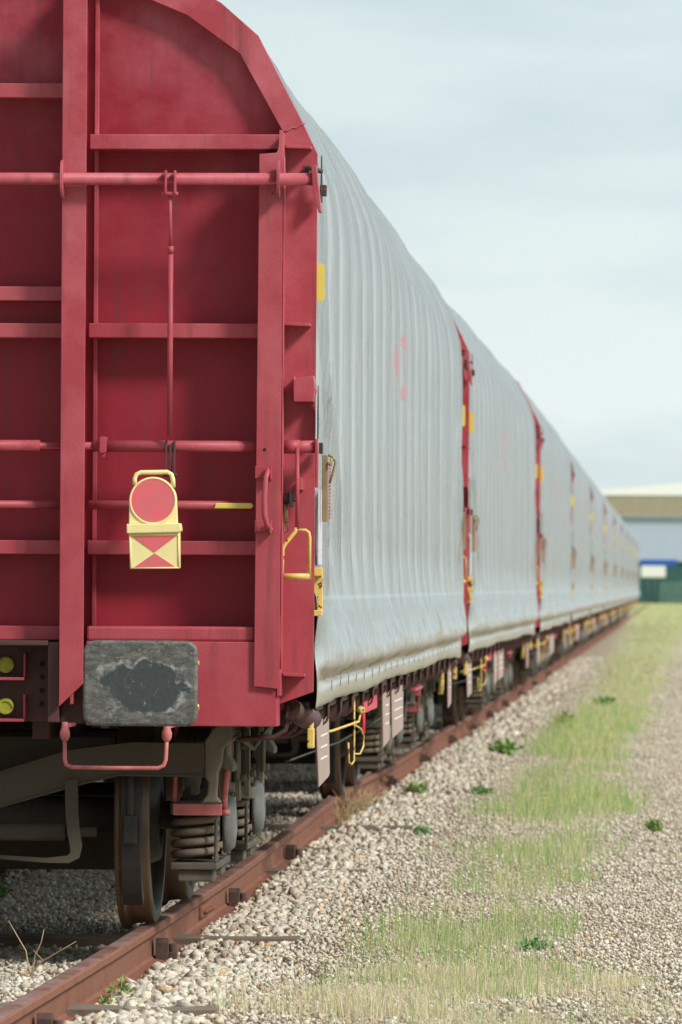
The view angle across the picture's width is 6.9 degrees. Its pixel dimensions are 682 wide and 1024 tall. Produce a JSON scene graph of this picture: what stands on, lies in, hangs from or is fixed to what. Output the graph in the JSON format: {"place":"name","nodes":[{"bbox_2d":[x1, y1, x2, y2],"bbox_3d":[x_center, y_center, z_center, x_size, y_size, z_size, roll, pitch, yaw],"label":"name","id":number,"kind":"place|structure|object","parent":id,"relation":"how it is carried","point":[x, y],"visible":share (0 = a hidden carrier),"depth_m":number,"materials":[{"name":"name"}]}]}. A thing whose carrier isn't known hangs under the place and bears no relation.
{"place":"outdoors","nodes":[
{"label":"outdoors","id":0,"kind":"place"},
{"bbox_2d":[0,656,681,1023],"bbox_3d":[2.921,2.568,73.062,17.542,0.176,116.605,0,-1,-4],"label":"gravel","id":1,"kind":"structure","parent":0,"point":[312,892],"depth_m":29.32,"materials":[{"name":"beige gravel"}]},
{"bbox_2d":[9,922,75,976],"bbox_3d":[-1.212,1.790,23.149,0.308,0.246,0.032,0,-1,23],"label":"dry stalk","id":2,"kind":"object","parent":1,"relation":"on","point":[32,971],"visible":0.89,"depth_m":23.17,"materials":[{"name":"beige plant"}]},
{"bbox_2d":[98,988,118,1004],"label":"weed","id":3,"kind":"object","parent":1,"relation":"on","point":[108,1000],"visible":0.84,"depth_m":21.35,"materials":[{"name":"green plant"}]},
{"bbox_2d":[0,1003,218,1016],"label":"sleeper","id":4,"kind":"object","parent":1,"relation":"on","point":[79,1009],"visible":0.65,"depth_m":20.95,"materials":[{"name":"wood"}]},
{"bbox_2d":[110,975,134,995],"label":"weed","id":5,"kind":"object","parent":1,"relation":"on","point":[120,984],"visible":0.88,"depth_m":21.75,"materials":[{"name":"green plant"}]},
{"bbox_2d":[0,933,300,951],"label":"sleeper","id":6,"kind":"object","parent":1,"relation":"on","point":[59,940],"visible":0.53,"depth_m":25.32,"materials":[{"name":"wood"}]},
{"bbox_2d":[0,603,648,1023],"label":"rail","id":7,"kind":"object","parent":6,"relation":"on","point":[134,953],"visible":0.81,"depth_m":27.54,"materials":[{"name":"brown metal"}]},
{"bbox_2d":[0,0,466,928],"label":"covered wagon","id":8,"kind":"object","parent":7,"relation":"on","point":[222,300],"visible":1,"depth_m":23.57,"materials":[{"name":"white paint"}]},
{"bbox_2d":[127,470,182,568],"bbox_3d":[-0.757,0.031,23.272,0.224,0.406,0.208,0,-1,3],"label":"tail signal board","id":9,"kind":"object","parent":8,"relation":"attached to","point":[154,529],"visible":1,"depth_m":23.18,"materials":[{"name":"yellow plastic"}]},
{"bbox_2d":[465,381,573,716],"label":"covered wagon","id":10,"kind":"object","parent":7,"relation":"on","point":[553,504],"visible":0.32,"depth_m":69.63,"materials":[{"name":"grey fabric"}]},
{"bbox_2d":[548,468,605,665],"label":"covered wagon","id":11,"kind":"object","parent":7,"relation":"on","point":[597,528],"visible":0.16,"depth_m":111.39,"materials":[{"name":"grey fabric"}]},
{"bbox_2d":[569,486,615,652],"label":"covered wagon","id":12,"kind":"object","parent":7,"relation":"on","point":[609,534],"visible":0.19,"depth_m":131.31,"materials":[{"name":"grey fabric"}]},
{"bbox_2d":[585,502,622,643],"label":"covered wagon","id":13,"kind":"object","parent":7,"relation":"on","point":[618,566],"visible":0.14,"depth_m":151.18,"materials":[{"name":"grey fabric"}]},
{"bbox_2d":[596,512,628,636],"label":"covered wagon","id":14,"kind":"object","parent":7,"relation":"on","point":[624,538],"visible":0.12,"depth_m":171.10,"materials":[{"name":"grey fabric"}]},
{"bbox_2d":[604,520,632,631],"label":"covered wagon","id":15,"kind":"object","parent":7,"relation":"on","point":[629,561],"visible":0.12,"depth_m":191.06,"materials":[{"name":"grey paint"}]},
{"bbox_2d":[616,533,639,623],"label":"covered wagon","id":16,"kind":"object","parent":7,"relation":"on","point":[637,575],"visible":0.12,"depth_m":231.65,"materials":[{"name":"grey fabric"}]},
{"bbox_2d":[333,786,362,817],"bbox_3d":[0.048,1.988,38.640,0.228,0.255,0.141,0,-1,26],"label":"dry stalk","id":17,"kind":"object","parent":1,"relation":"on","point":[351,810],"visible":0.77,"depth_m":38.63,"materials":[{"name":"beige plant"}]},
{"bbox_2d":[513,935,553,951],"bbox_3d":[0.854,1.936,25.468,0.170,0.087,0.192,0,-1,42],"label":"weed","id":18,"kind":"object","parent":1,"relation":"on","point":[535,942],"visible":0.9,"depth_m":25.43,"materials":[{"name":"green plant"}]},
{"bbox_2d":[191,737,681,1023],"bbox_3d":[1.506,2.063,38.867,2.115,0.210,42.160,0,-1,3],"label":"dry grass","id":19,"kind":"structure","parent":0,"point":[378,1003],"depth_m":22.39,"materials":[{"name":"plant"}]},
{"bbox_2d":[217,0,681,516],"label":"sky","id":20,"kind":"structure","parent":0,"point":[526,155],"materials":[{"name":"white"}]},
{"bbox_2d":[240,603,681,1023],"bbox_3d":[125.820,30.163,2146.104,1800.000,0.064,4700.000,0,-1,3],"label":"ground","id":21,"kind":"structure","parent":0,"point":[610,641],"depth_m":64.07,"materials":[{"name":"beige gravel"}]},
{"bbox_2d":[0,879,13,897],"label":"weed","id":22,"kind":"object","parent":21,"relation":"on","point":[3,888],"visible":1,"depth_m":29.00,"materials":[{"name":"green plant"}]},
{"bbox_2d":[0,763,255,874],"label":"rail","id":23,"kind":"object","parent":21,"relation":"on","point":[201,781],"depth_m":45.77,"materials":[{"name":"brown metal"}]},
{"bbox_2d":[360,300,538,774],"bbox_3d":[0.007,0.059,52.523,3.270,4.189,19.900,0,-1,4],"label":"covered wagon","id":24,"kind":"object","parent":23,"relation":"on","point":[500,437],"visible":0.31,"depth_m":49.72,"materials":[{"name":"grey fabric"}]},
{"bbox_2d":[518,441,592,684],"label":"covered wagon","id":25,"kind":"object","parent":23,"relation":"on","point":[581,548],"visible":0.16,"depth_m":91.37,"materials":[{"name":"grey fabric"}]},
{"bbox_2d":[614,528,636,624],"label":"covered wagon","id":26,"kind":"object","parent":23,"relation":"on","point":[633,572],"visible":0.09,"depth_m":212.07,"materials":[{"name":"grey fabric"}]},
{"bbox_2d":[25,953,283,962],"bbox_3d":[-1.502,1.996,24.826,2.601,0.134,0.255,0,-1,4],"label":"sleeper","id":27,"kind":"object","parent":21,"relation":"on","point":[31,955],"visible":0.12,"depth_m":24.78,"materials":[{"name":"wood"}]},
{"bbox_2d":[0,867,366,874],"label":"sleeper","id":28,"kind":"object","parent":21,"relation":"on","point":[271,871],"visible":0.17,"depth_m":31.54,"materials":[{"name":"wood"}]},
{"bbox_2d":[307,964,333,985],"bbox_3d":[-0.082,1.860,22.779,0.115,0.123,0.054,0,-1,12],"label":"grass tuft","id":29,"kind":"object","parent":21,"relation":"on","point":[325,967],"visible":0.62,"depth_m":22.78,"materials":[{"name":"beige plant"}]},
{"bbox_2d":[254,846,389,851],"bbox_3d":[-1.001,2.071,34.112,2.601,0.134,0.255,0,-1,4],"label":"sleeper","id":30,"kind":"object","parent":21,"relation":"on","point":[302,848],"visible":0.16,"depth_m":33.99,"materials":[{"name":"wood"}]},
{"bbox_2d":[264,824,413,832],"bbox_3d":[-0.825,2.106,37.207,2.601,0.134,0.255,0,-1,4],"label":"sleeper","id":31,"kind":"object","parent":21,"relation":"on","point":[281,827],"visible":0.19,"depth_m":37.05,"materials":[{"name":"wood"}]},
{"bbox_2d":[326,797,357,823],"bbox_3d":[0.011,1.989,37.441,0.221,0.221,0.113,0,-1,3],"label":"dry stalk","id":32,"kind":"object","parent":21,"relation":"on","point":[336,814],"visible":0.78,"depth_m":37.45,"materials":[{"name":"beige plant"}]},
{"bbox_2d":[350,785,376,810],"bbox_3d":[0.167,2.027,39.825,0.178,0.236,0.132,0,-1,19],"label":"dry stalk","id":33,"kind":"object","parent":21,"relation":"on","point":[362,804],"visible":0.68,"depth_m":39.83,"materials":[{"name":"beige plant"}]},
{"bbox_2d":[361,782,389,805],"bbox_3d":[0.252,2.061,41.225,0.231,0.199,0.110,0,-1,-5],"label":"dry stalk","id":34,"kind":"object","parent":21,"relation":"on","point":[376,800],"visible":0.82,"depth_m":41.23,"materials":[{"name":"beige plant"}]},
{"bbox_2d":[403,779,429,793],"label":"weed","id":35,"kind":"object","parent":21,"relation":"on","point":[418,788],"visible":0.83,"depth_m":43.80,"materials":[{"name":"green plant"}]},
{"bbox_2d":[409,824,430,835],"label":"weed","id":36,"kind":"object","parent":21,"relation":"on","point":[423,830],"visible":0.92,"depth_m":36.57,"materials":[{"name":"green plant"}]},
{"bbox_2d":[275,699,661,1023],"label":"grass","id":37,"kind":"structure","parent":21,"relation":"on","point":[562,789],"depth_m":32.83,"materials":[{"name":"green plant"}]},
{"bbox_2d":[270,707,646,1023],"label":"yellow flower heads","id":38,"kind":"object","parent":37,"relation":"attached to","point":[531,832],"visible":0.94,"depth_m":40.12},
{"bbox_2d":[471,785,494,795],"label":"weed","id":39,"kind":"object","parent":21,"relation":"on","point":[477,789],"visible":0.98,"depth_m":44.46,"materials":[{"name":"green plant"}]},
{"bbox_2d":[490,970,514,979],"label":"weed","id":40,"kind":"object","parent":21,"relation":"on","point":[500,973],"visible":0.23,"depth_m":23.51,"materials":[{"name":"plant"}]},
{"bbox_2d":[486,736,523,755],"bbox_3d":[1.556,2.236,53.964,0.379,0.238,0.388,0,-1,3],"label":"weed","id":41,"kind":"object","parent":21,"relation":"on","point":[503,747],"visible":1,"depth_m":53.91,"materials":[{"name":"green plant"}]},
{"bbox_2d":[552,710,579,725],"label":"weed","id":42,"kind":"object","parent":21,"relation":"on","point":[566,716],"visible":0.56,"depth_m":65.86,"materials":[{"name":"green plant"}]},
{"bbox_2d":[590,694,617,706],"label":"weed","id":43,"kind":"object","parent":21,"relation":"on","point":[602,699],"visible":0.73,"depth_m":77.86,"materials":[{"name":"green plant"}]},
{"bbox_2d":[600,483,681,603],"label":"warehouse","id":44,"kind":"structure","parent":21,"relation":"on","point":[644,513],"depth_m":589.00,"materials":[{"name":"metal"}]},
{"bbox_2d":[644,578,658,603],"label":"container","id":45,"kind":"object","parent":21,"relation":"on","point":[651,590],"visible":0.98,"depth_m":559.10,"materials":[{"name":"metal"}]},
{"bbox_2d":[643,818,663,832],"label":"weed","id":46,"kind":"object","parent":21,"relation":"on","point":[652,825],"visible":1,"depth_m":37.88,"materials":[{"name":"green plant"}]},
{"bbox_2d":[640,559,676,602],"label":"lorry","id":47,"kind":"object","parent":21,"relation":"on","point":[654,568],"visible":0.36,"depth_m":571.17,"materials":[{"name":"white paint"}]},
{"bbox_2d":[661,581,681,603],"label":"fence","id":48,"kind":"object","parent":21,"relation":"on","point":[672,587],"visible":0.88,"depth_m":555.00,"materials":[{"name":"metal"}]},
{"bbox_2d":[662,582,681,602],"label":"hedge","id":49,"kind":"object","parent":21,"relation":"on","point":[679,583],"visible":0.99,"depth_m":557.10,"materials":[{"name":"green plant"}]},
{"bbox_2d":[552,603,681,717],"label":"meadow grass","id":50,"kind":"structure","parent":0,"point":[631,693],"depth_m":125.01,"materials":[{"name":"green plant"}]}
]}

